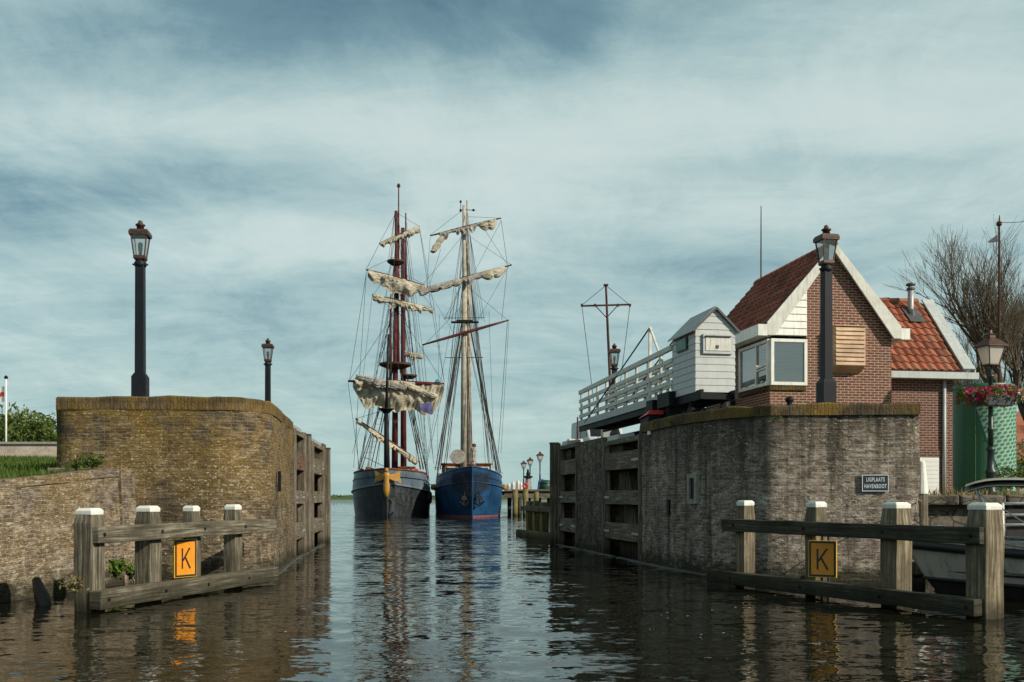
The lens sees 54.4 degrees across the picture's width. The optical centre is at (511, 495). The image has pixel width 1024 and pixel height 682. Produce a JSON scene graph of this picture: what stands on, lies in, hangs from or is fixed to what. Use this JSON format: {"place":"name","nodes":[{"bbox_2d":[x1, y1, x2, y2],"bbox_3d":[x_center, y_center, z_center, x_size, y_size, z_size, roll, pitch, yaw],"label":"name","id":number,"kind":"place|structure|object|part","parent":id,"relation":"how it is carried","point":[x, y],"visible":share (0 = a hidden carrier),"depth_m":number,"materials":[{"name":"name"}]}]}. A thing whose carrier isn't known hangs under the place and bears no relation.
{"place":"outdoors","nodes":[
{"label":"outdoors","id":0,"kind":"place"},
{"bbox_2d":[0,454,93,478],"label":"grass","id":1,"kind":"structure","parent":0,"point":[11,466],"depth_m":20.71,"materials":[{"name":"green plant"}]},
{"bbox_2d":[331,494,546,499],"bbox_3d":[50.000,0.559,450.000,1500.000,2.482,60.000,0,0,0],"label":"shore","id":2,"kind":"structure","parent":0,"point":[350,498],"depth_m":428.76,"materials":[{"name":"green plant"}]},
{"bbox_2d":[0,500,1023,681],"bbox_3d":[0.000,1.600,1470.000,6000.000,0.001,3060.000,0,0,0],"label":"water","id":3,"kind":"structure","parent":0,"point":[466,599],"depth_m":12.10,"materials":[{"name":"black liquid"}]},
{"bbox_2d":[32,577,51,605],"bbox_3d":[-6.911,1.506,14.644,0.220,0.608,0.542,0,0,-43],"label":"drift timber","id":4,"kind":"object","parent":3,"relation":"in","point":[41,595],"visible":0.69,"depth_m":14.60,"materials":[{"name":"black wood"}]},
{"bbox_2d":[0,468,136,602],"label":"wing wall","id":5,"kind":"structure","parent":3,"relation":"in","point":[37,515],"depth_m":16.28,"materials":[{"name":"brick"}]},
{"bbox_2d":[61,455,90,469],"bbox_3d":[-7.885,-0.606,18.001,0.452,0.272,0.344,0,0,0],"label":"wall weed","id":6,"kind":"object","parent":5,"relation":"on","point":[78,462],"depth_m":17.96,"materials":[{"name":"green plant"}]},
{"bbox_2d":[81,452,106,467],"bbox_3d":[-7.795,-0.671,18.414,0.573,0.347,0.476,0,0,0],"label":"wall weed","id":7,"kind":"object","parent":5,"relation":"on","point":[96,462],"depth_m":18.38,"materials":[{"name":"green plant"}]},
{"bbox_2d":[106,557,130,574],"bbox_3d":[-7.106,1.245,17.909,0.545,0.354,0.406,0,0,-26],"label":"wall weed","id":8,"kind":"object","parent":5,"relation":"attached to","point":[117,567],"depth_m":17.87,"materials":[{"name":"green plant"}]},
{"bbox_2d":[124,561,134,574],"bbox_3d":[-6.900,1.306,18.316,0.524,0.325,0.377,0,0,-33],"label":"wall weed","id":9,"kind":"object","parent":5,"relation":"attached to","point":[132,570],"depth_m":18.26,"materials":[{"name":"green plant"}]},
{"bbox_2d":[73,504,278,611],"bbox_3d":[-5.183,1.575,16.153,0.476,2.850,5.045,0,0,15],"label":"guide fence","id":10,"kind":"object","parent":3,"relation":"in","point":[148,531],"visible":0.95,"depth_m":15.06,"materials":[{"name":"brown wood"}]},
{"bbox_2d":[57,569,89,591],"bbox_3d":[-5.996,1.168,13.685,0.498,0.344,0.408,0,0,-16],"label":"wall weed","id":11,"kind":"object","parent":10,"relation":"attached to","point":[74,584],"depth_m":13.68,"materials":[{"name":"green plant"}]},
{"bbox_2d":[173,539,196,577],"bbox_3d":[-5.250,1.002,15.997,0.048,0.610,0.460,0,0,30],"label":"navigation board","id":12,"kind":"object","parent":10,"relation":"attached to","point":[184,557],"visible":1,"depth_m":15.96,"materials":[{"name":"orange metal"}]},
{"bbox_2d":[56,395,325,580],"bbox_3d":[-7.631,0.453,27.213,5.320,4.693,17.425,0,0,-12],"label":"lock abutment","id":13,"kind":"object","parent":3,"relation":"in","point":[211,457],"visible":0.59,"depth_m":18.75,"materials":[{"name":"brown brick"}]},
{"bbox_2d":[128,220,151,396],"bbox_3d":[-7.391,-3.710,19.800,0.380,3.540,0.380,0,0,-8],"label":"quay lantern","id":14,"kind":"object","parent":13,"relation":"on","point":[139,382],"visible":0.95,"depth_m":19.71,"materials":[{"name":"black metal"}]},
{"bbox_2d":[261,338,273,401],"bbox_3d":[-8.239,-3.550,33.600,0.380,3.540,0.380,0,0,-5],"label":"quay lantern","id":15,"kind":"object","parent":13,"relation":"on","point":[268,361],"visible":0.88,"depth_m":33.52,"materials":[{"name":"black metal"}]},
{"bbox_2d":[293,424,305,557],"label":"lock gate","id":16,"kind":"structure","parent":13,"relation":"attached to","point":[299,457],"depth_m":26.98,"materials":[{"name":"brown wood"}]},
{"bbox_2d":[306,434,311,552],"bbox_3d":[-5.810,0.427,28.100,0.260,4.345,0.260,0,0,0],"label":"mooring post","id":17,"kind":"object","parent":13,"relation":"attached to","point":[308,492],"visible":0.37,"depth_m":27.98,"materials":[{"name":"brown wood"}]},
{"bbox_2d":[312,438,324,548],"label":"lock gate","id":18,"kind":"structure","parent":13,"relation":"attached to","point":[318,469],"depth_m":32.44,"materials":[{"name":"brown wood"}]},
{"bbox_2d":[325,448,330,541],"bbox_3d":[-6.450,0.468,34.500,0.300,4.265,0.300,0,0,0],"label":"mooring post","id":19,"kind":"object","parent":13,"relation":"attached to","point":[328,505],"visible":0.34,"depth_m":34.36,"materials":[{"name":"brown wood"}]},
{"bbox_2d":[348,183,443,516],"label":"sailing ship","id":20,"kind":"object","parent":3,"relation":"on","point":[401,490],"visible":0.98,"depth_m":80.78,"materials":[{"name":"wood"}]},
{"bbox_2d":[418,200,511,516],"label":"sailing ship","id":21,"kind":"object","parent":3,"relation":"on","point":[466,485],"visible":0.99,"depth_m":82.35,"materials":[{"name":"blue wood"}]},
{"bbox_2d":[512,489,517,515],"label":"mooring pile","id":22,"kind":"object","parent":3,"relation":"in","point":[514,502],"visible":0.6,"depth_m":78.80,"materials":[{"name":"beige wood"}]},
{"bbox_2d":[518,499,521,515],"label":"mooring pile","id":23,"kind":"object","parent":3,"relation":"in","point":[519,505],"visible":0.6,"depth_m":78.86,"materials":[{"name":"brown wood"}]},
{"bbox_2d":[523,489,527,515],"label":"mooring pile","id":24,"kind":"object","parent":3,"relation":"in","point":[525,495],"visible":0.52,"depth_m":78.79,"materials":[{"name":"beige wood"}]},
{"bbox_2d":[502,489,549,515],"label":"timber pier","id":25,"kind":"structure","parent":3,"relation":"in","point":[543,493],"depth_m":79.93,"materials":[{"name":"brown wood"}]},
{"bbox_2d":[516,480,519,488],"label":"stanchion","id":26,"kind":"object","parent":25,"relation":"on","point":[517,484],"visible":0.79,"depth_m":83.87,"materials":[{"name":"white paint"}]},
{"bbox_2d":[520,460,526,488],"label":"street lamp","id":27,"kind":"object","parent":25,"relation":"on","point":[523,464],"visible":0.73,"depth_m":107.91,"materials":[{"name":"black metal"}]},
{"bbox_2d":[526,458,532,479],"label":"street lamp","id":28,"kind":"object","parent":25,"relation":"on","point":[530,461],"visible":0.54,"depth_m":101.88,"materials":[{"name":"black metal"}]},
{"bbox_2d":[536,452,543,479],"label":"street lamp","id":29,"kind":"object","parent":25,"relation":"on","point":[539,455],"visible":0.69,"depth_m":91.94,"materials":[{"name":"black metal"}]},
{"bbox_2d":[539,480,549,488],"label":"waste container","id":30,"kind":"object","parent":25,"relation":"on","point":[544,484],"visible":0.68,"depth_m":85.52,"materials":[{"name":"green metal"}]},
{"bbox_2d":[516,501,549,539],"bbox_3d":[0.995,1.595,38.172,0.527,2.810,4.304,0,0,-16],"label":"guide fence","id":31,"kind":"object","parent":3,"relation":"in","point":[537,519],"visible":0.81,"depth_m":38.46,"materials":[{"name":"brown wood"}]},
{"bbox_2d":[534,492,538,500],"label":"mooring pile","id":32,"kind":"object","parent":3,"relation":"in","point":[536,496],"visible":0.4,"depth_m":78.83,"materials":[{"name":"beige wood"}]},
{"bbox_2d":[557,402,919,580],"bbox_3d":[5.152,0.518,26.421,5.099,4.563,16.325,0,0,-10],"label":"lock abutment","id":33,"kind":"object","parent":3,"relation":"in","point":[704,472],"visible":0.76,"depth_m":18.96,"materials":[{"name":"grey brick"}]},
{"bbox_2d":[549,442,558,543],"bbox_3d":[1.423,0.403,33.550,0.320,4.395,0.320,0,0,0],"label":"mooring post","id":34,"kind":"object","parent":33,"relation":"attached to","point":[551,492],"visible":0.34,"depth_m":33.40,"materials":[{"name":"brown wood"}]},
{"bbox_2d":[554,443,560,543],"bbox_3d":[1.504,0.427,33.100,0.220,4.345,0.220,0,0,0],"label":"mooring post","id":35,"kind":"object","parent":33,"relation":"attached to","point":[556,445],"visible":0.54,"depth_m":33.00,"materials":[{"name":"brown wood"}]},
{"bbox_2d":[558,439,580,547],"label":"timber fender","id":36,"kind":"structure","parent":33,"relation":"attached to","point":[567,457],"depth_m":31.95,"materials":[{"name":"brown wood"}]},
{"bbox_2d":[602,433,641,560],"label":"timber fender","id":37,"kind":"structure","parent":33,"relation":"attached to","point":[624,457],"depth_m":26.10,"materials":[{"name":"brown wood"}]},
{"bbox_2d":[639,410,663,433],"bbox_3d":[3.576,-1.889,25.678,0.438,0.578,0.790,0,0,-11],"label":"winch cabinet","id":38,"kind":"object","parent":33,"relation":"on","point":[649,415],"visible":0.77,"depth_m":25.33,"materials":[{"name":"red metal"}]},
{"bbox_2d":[578,327,737,431],"bbox_3d":[3.728,-3.143,28.705,1.210,2.785,11.201,0,0,-11],"label":"footbridge","id":39,"kind":"object","parent":33,"relation":"on","point":[669,403],"visible":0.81,"depth_m":27.95,"materials":[{"name":"white metal"}]},
{"bbox_2d":[668,305,740,396],"bbox_3d":[4.665,-3.470,24.279,1.215,2.040,1.747,0,0,-11],"label":"bridge hut","id":40,"kind":"object","parent":39,"relation":"on","point":[703,349],"visible":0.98,"depth_m":23.56,"materials":[{"name":"grey paint"}]},
{"bbox_2d":[676,336,687,352],"bbox_3d":[4.135,-3.675,24.242,0.036,0.310,0.680,0,0,-11],"label":"window","id":41,"kind":"structure","parent":40,"relation":"in","point":[681,344],"depth_m":24.16,"materials":[{"name":"teal glass"}]},
{"bbox_2d":[785,396,793,404],"bbox_3d":[5.378,-1.814,19.300,0.170,0.228,0.170,0,0,0],"label":"bollard","id":42,"kind":"object","parent":33,"relation":"on","point":[789,400],"visible":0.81,"depth_m":19.25,"materials":[{"name":"black metal"}]},
{"bbox_2d":[813,225,839,402],"bbox_3d":[6.218,-3.590,19.700,0.380,3.540,0.380,0,0,-12],"label":"quay lantern","id":43,"kind":"object","parent":33,"relation":"on","point":[826,387],"visible":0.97,"depth_m":19.62,"materials":[{"name":"black metal"}]},
{"bbox_2d":[862,475,888,490],"bbox_3d":[6.800,-0.239,18.641,0.485,0.310,0.036,0,0,5],"label":"berth sign","id":44,"kind":"object","parent":33,"relation":"attached to","point":[875,482],"visible":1,"depth_m":18.63,"materials":[{"name":"blue metal"}]},
{"bbox_2d":[707,500,1004,618],"bbox_3d":[4.978,1.540,15.583,0.516,2.920,5.892,0,0,-25],"label":"guide fence","id":45,"kind":"object","parent":3,"relation":"in","point":[896,532],"visible":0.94,"depth_m":14.35,"materials":[{"name":"beige wood"}]},
{"bbox_2d":[809,540,836,577],"bbox_3d":[4.912,0.998,15.745,0.440,0.580,0.048,0,0,34],"label":"navigation board","id":46,"kind":"object","parent":45,"relation":"attached to","point":[822,558],"visible":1,"depth_m":15.72,"materials":[{"name":"metal"}]},
{"bbox_2d":[1004,543,1023,547],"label":"mooring line","id":47,"kind":"object","parent":45,"relation":"attached to","point":[1013,545],"visible":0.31,"depth_m":13.25,"materials":[{"name":"fabric"}]},
{"bbox_2d":[912,561,924,586],"bbox_3d":[7.127,1.880,17.534,0.253,1.440,0.248,0,0,0],"label":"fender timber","id":48,"kind":"object","parent":3,"relation":"in","point":[917,579],"visible":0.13,"depth_m":17.45,"materials":[{"name":"black wood"}]},
{"bbox_2d":[919,461,927,579],"bbox_3d":[7.811,1.220,18.970,0.230,3.760,0.240,0,0,0],"label":"mooring pile","id":49,"kind":"object","parent":3,"relation":"in","point":[923,504],"visible":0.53,"depth_m":18.88,"materials":[{"name":"grey wood"}]},
{"bbox_2d":[914,498,921,524],"bbox_3d":[7.385,0.348,17.741,0.318,0.620,2.340,0,0,24],"label":"bow line","id":50,"kind":"object","parent":49,"relation":"attached to","point":[917,499],"visible":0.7,"depth_m":17.17,"materials":[{"name":"fabric"}]},
{"bbox_2d":[912,478,1023,599],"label":"work boat","id":51,"kind":"object","parent":3,"relation":"on","point":[942,567],"visible":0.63,"depth_m":15.92,"materials":[{"name":"grey metal"}]},
{"bbox_2d":[928,495,1023,535],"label":"stone quay","id":52,"kind":"structure","parent":3,"relation":"in","point":[955,517],"depth_m":19.08,"materials":[{"name":"grey stone"}]},
{"bbox_2d":[1001,502,1023,536],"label":"quay railing","id":53,"kind":"object","parent":52,"relation":"on","point":[1014,526],"visible":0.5,"depth_m":18.64,"materials":[{"name":"white metal"}]},
{"bbox_2d":[0,0,1023,495],"label":"sky","id":54,"kind":"structure","parent":0,"point":[263,149],"materials":[{"name":"blue"}]},
{"bbox_2d":[523,469,532,488],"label":"pillar","id":55,"kind":"structure","parent":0,"point":[527,477],"depth_m":95.81,"materials":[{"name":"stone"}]},
{"bbox_2d":[571,422,622,440],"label":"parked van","id":56,"kind":"object","parent":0,"point":[590,434],"visible":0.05,"depth_m":48.63,"materials":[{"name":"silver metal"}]},
{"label":"side window","id":57,"kind":"part","parent":56,"relation":"part of","materials":[{"name":"grey glass"}]},
{"bbox_2d":[601,429,610,436],"bbox_3d":[3.432,-2.120,35.194,0.550,0.840,0.411,0,0,0],"label":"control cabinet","id":58,"kind":"object","parent":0,"point":[605,434],"visible":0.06,"depth_m":34.99,"materials":[{"name":"metal"}]},
{"bbox_3d":[3.432,-2.150,34.995,0.450,0.600,0.012,0,0,0],"label":"door","id":59,"kind":"part","parent":58,"relation":"part of","materials":[{"name":"white metal"}]},
{"bbox_2d":[928,486,1023,494],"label":"dry grass","id":60,"kind":"structure","parent":0,"point":[969,493],"depth_m":20.62,"materials":[{"name":"brown plant"}]},
{"bbox_2d":[928,505,1023,509],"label":"quay ground","id":61,"kind":"structure","parent":0,"point":[940,507],"depth_m":19.26,"materials":[{"name":"grey stone"}]},
{"bbox_2d":[706,242,909,408],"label":"gabled house","id":62,"kind":"structure","parent":61,"relation":"on","point":[773,316],"depth_m":26.08,"materials":[{"name":"red brick"}]},
{"bbox_2d":[738,339,769,392],"bbox_3d":[6.504,-3.460,26.678,0.135,1.200,1.910,0,0,-10],"label":"window","id":63,"kind":"structure","parent":62,"relation":"in","point":[749,364],"depth_m":26.93,"materials":[{"name":"white paint"}]},
{"bbox_2d":[760,206,761,277],"bbox_3d":[7.713,-6.438,30.831,0.052,5.075,0.060,0,0,0],"label":"antenna pole","id":64,"kind":"object","parent":62,"relation":"attached to","point":[761,245],"visible":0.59,"depth_m":30.82,"materials":[{"name":"grey metal"}]},
{"bbox_2d":[770,338,806,385],"bbox_3d":[7.157,-3.460,25.800,1.000,1.200,0.150,0,0,-10],"label":"window","id":65,"kind":"structure","parent":62,"relation":"in","point":[787,381],"depth_m":25.81,"materials":[{"name":"grey glass"}]},
{"bbox_2d":[832,324,866,373],"bbox_3d":[8.738,-3.850,25.893,0.890,1.300,0.336,0,0,-10],"label":"louvered vent","id":66,"kind":"object","parent":62,"relation":"attached to","point":[851,363],"visible":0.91,"depth_m":25.77,"materials":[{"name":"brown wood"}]},
{"bbox_2d":[879,282,978,494],"bbox_3d":[10.984,-3.042,29.044,3.130,6.284,3.880,0,0,-10],"label":"brick annex","id":67,"kind":"object","parent":61,"relation":"on","point":[930,361],"visible":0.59,"depth_m":27.59,"materials":[{"name":"red brick"}]},
{"bbox_2d":[920,457,938,494],"bbox_3d":[11.513,-0.480,27.539,0.670,1.160,0.021,0,0,-10],"label":"door","id":68,"kind":"structure","parent":67,"relation":"in","point":[932,464],"depth_m":27.55,"materials":[{"name":"white wood"}]},
{"bbox_2d":[884,215,1023,493],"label":"bare tree","id":69,"kind":"object","parent":61,"relation":"on","point":[983,310],"visible":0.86,"depth_m":44.65,"materials":[{"name":"brown plant"}]},
{"bbox_2d":[953,355,982,385],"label":"bare tree","id":70,"kind":"object","parent":61,"relation":"on","point":[956,382],"visible":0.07,"depth_m":51.38,"materials":[{"name":"brown plant"}]},
{"bbox_2d":[953,383,1015,494],"bbox_3d":[14.898,-1.692,31.500,1.931,3.585,1.931,0,0,0],"label":"shed","id":71,"kind":"object","parent":61,"relation":"on","point":[970,436],"visible":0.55,"depth_m":30.75,"materials":[{"name":"green wood"}]},
{"bbox_2d":[972,330,1008,494],"bbox_3d":[12.020,-2.092,25.000,0.590,4.144,0.590,0,0,-14],"label":"street lamp","id":72,"kind":"object","parent":61,"relation":"on","point":[990,348],"visible":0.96,"depth_m":24.92,"materials":[{"name":"black metal"}]},
{"bbox_2d":[955,385,994,407],"bbox_3d":[11.666,-2.506,25.128,0.759,0.598,0.946,0,0,10],"label":"flower trough","id":73,"kind":"object","parent":72,"relation":"attached to","point":[963,393],"visible":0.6,"depth_m":24.94,"materials":[{"name":"pink plant"}]},
{"bbox_2d":[968,383,1023,406],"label":"flower trough","id":74,"kind":"object","parent":72,"relation":"attached to","point":[991,397],"visible":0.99,"depth_m":24.57,"materials":[{"name":"pink plant"}]},
{"bbox_2d":[981,384,1023,408],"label":"flower trough","id":75,"kind":"object","parent":72,"relation":"attached to","point":[1022,388],"visible":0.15,"depth_m":24.90,"materials":[{"name":"pink plant"}]},
{"bbox_2d":[981,474,1020,492],"bbox_3d":[13.350,-0.196,26.945,1.326,0.796,1.195,0,0,39],"label":"garden shrub","id":76,"kind":"object","parent":61,"relation":"on","point":[1001,488],"visible":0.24,"depth_m":26.98,"materials":[{"name":"green plant"}]},
{"bbox_2d":[983,464,1023,490],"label":"garden shrub","id":77,"kind":"object","parent":61,"relation":"on","point":[1005,473],"visible":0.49,"depth_m":28.81,"materials":[{"name":"green plant"}]},
{"bbox_2d":[985,243,1023,420],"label":"bare tree","id":78,"kind":"object","parent":61,"relation":"on","point":[1020,405],"visible":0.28,"depth_m":51.12,"materials":[{"name":"brown plant"}]},
{"bbox_2d":[988,215,1023,382],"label":"ship mast","id":79,"kind":"object","parent":61,"relation":"on","point":[996,238],"visible":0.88,"depth_m":39.97,"materials":[{"name":"wood"}]},
{"bbox_2d":[1016,411,1023,464],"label":"distant house","id":80,"kind":"structure","parent":61,"relation":"on","point":[1019,428],"depth_m":72.08,"materials":[{"name":"orange brick"}]},
{"bbox_2d":[1016,452,1023,488],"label":"garden shrub","id":81,"kind":"object","parent":61,"relation":"on","point":[1021,462],"visible":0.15,"depth_m":49.59,"materials":[{"name":"green plant"}]},
{"bbox_2d":[1016,439,1023,462],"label":"garden shrub","id":82,"kind":"object","parent":61,"relation":"on","point":[1019,448],"visible":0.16,"depth_m":62.68,"materials":[{"name":"green plant"}]},
{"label":"grass bank","id":83,"kind":"structure","parent":0,"visible":0},
{"bbox_2d":[0,442,56,457],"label":"dyke wall","id":84,"kind":"structure","parent":83,"relation":"on","point":[49,449],"depth_m":36.71,"materials":[{"name":"concrete"}]},
{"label":"dyke","id":85,"kind":"structure","parent":0,"visible":0},
{"bbox_2d":[4,375,7,441],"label":"flagpole","id":86,"kind":"object","parent":85,"relation":"on","point":[5,377],"visible":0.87,"depth_m":47.96,"materials":[{"name":"white metal"}]},
{"bbox_2d":[0,386,3,401],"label":"flag","id":87,"kind":"object","parent":86,"relation":"attached to","point":[2,394],"visible":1,"depth_m":48.09,"materials":[{"name":"fabric"}]},
{"bbox_2d":[0,423,55,441],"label":"green bush","id":88,"kind":"object","parent":85,"relation":"on","point":[23,432],"visible":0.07,"depth_m":53.88,"materials":[{"name":"green plant"}]},
{"bbox_2d":[0,402,56,441],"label":"green bush","id":89,"kind":"object","parent":85,"relation":"on","point":[20,427],"visible":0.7,"depth_m":51.41,"materials":[{"name":"green plant"}]},
{"bbox_2d":[0,407,56,441],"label":"green bush","id":90,"kind":"object","parent":85,"relation":"on","point":[44,438],"visible":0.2,"depth_m":52.58,"materials":[{"name":"green plant"}]},
{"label":"raised bank","id":91,"kind":"structure","parent":0,"visible":0},
{"bbox_2d":[581,284,630,437],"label":"signal mast","id":92,"kind":"object","parent":91,"relation":"on","point":[607,326],"visible":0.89,"depth_m":43.97,"materials":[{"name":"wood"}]},
{"bbox_2d":[608,343,620,435],"bbox_3d":[3.558,-3.530,34.600,0.380,3.540,0.380,0,0,-4],"label":"quay lantern","id":93,"kind":"object","parent":91,"relation":"on","point":[614,368],"visible":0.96,"depth_m":34.51,"materials":[{"name":"black metal"}]}
]}

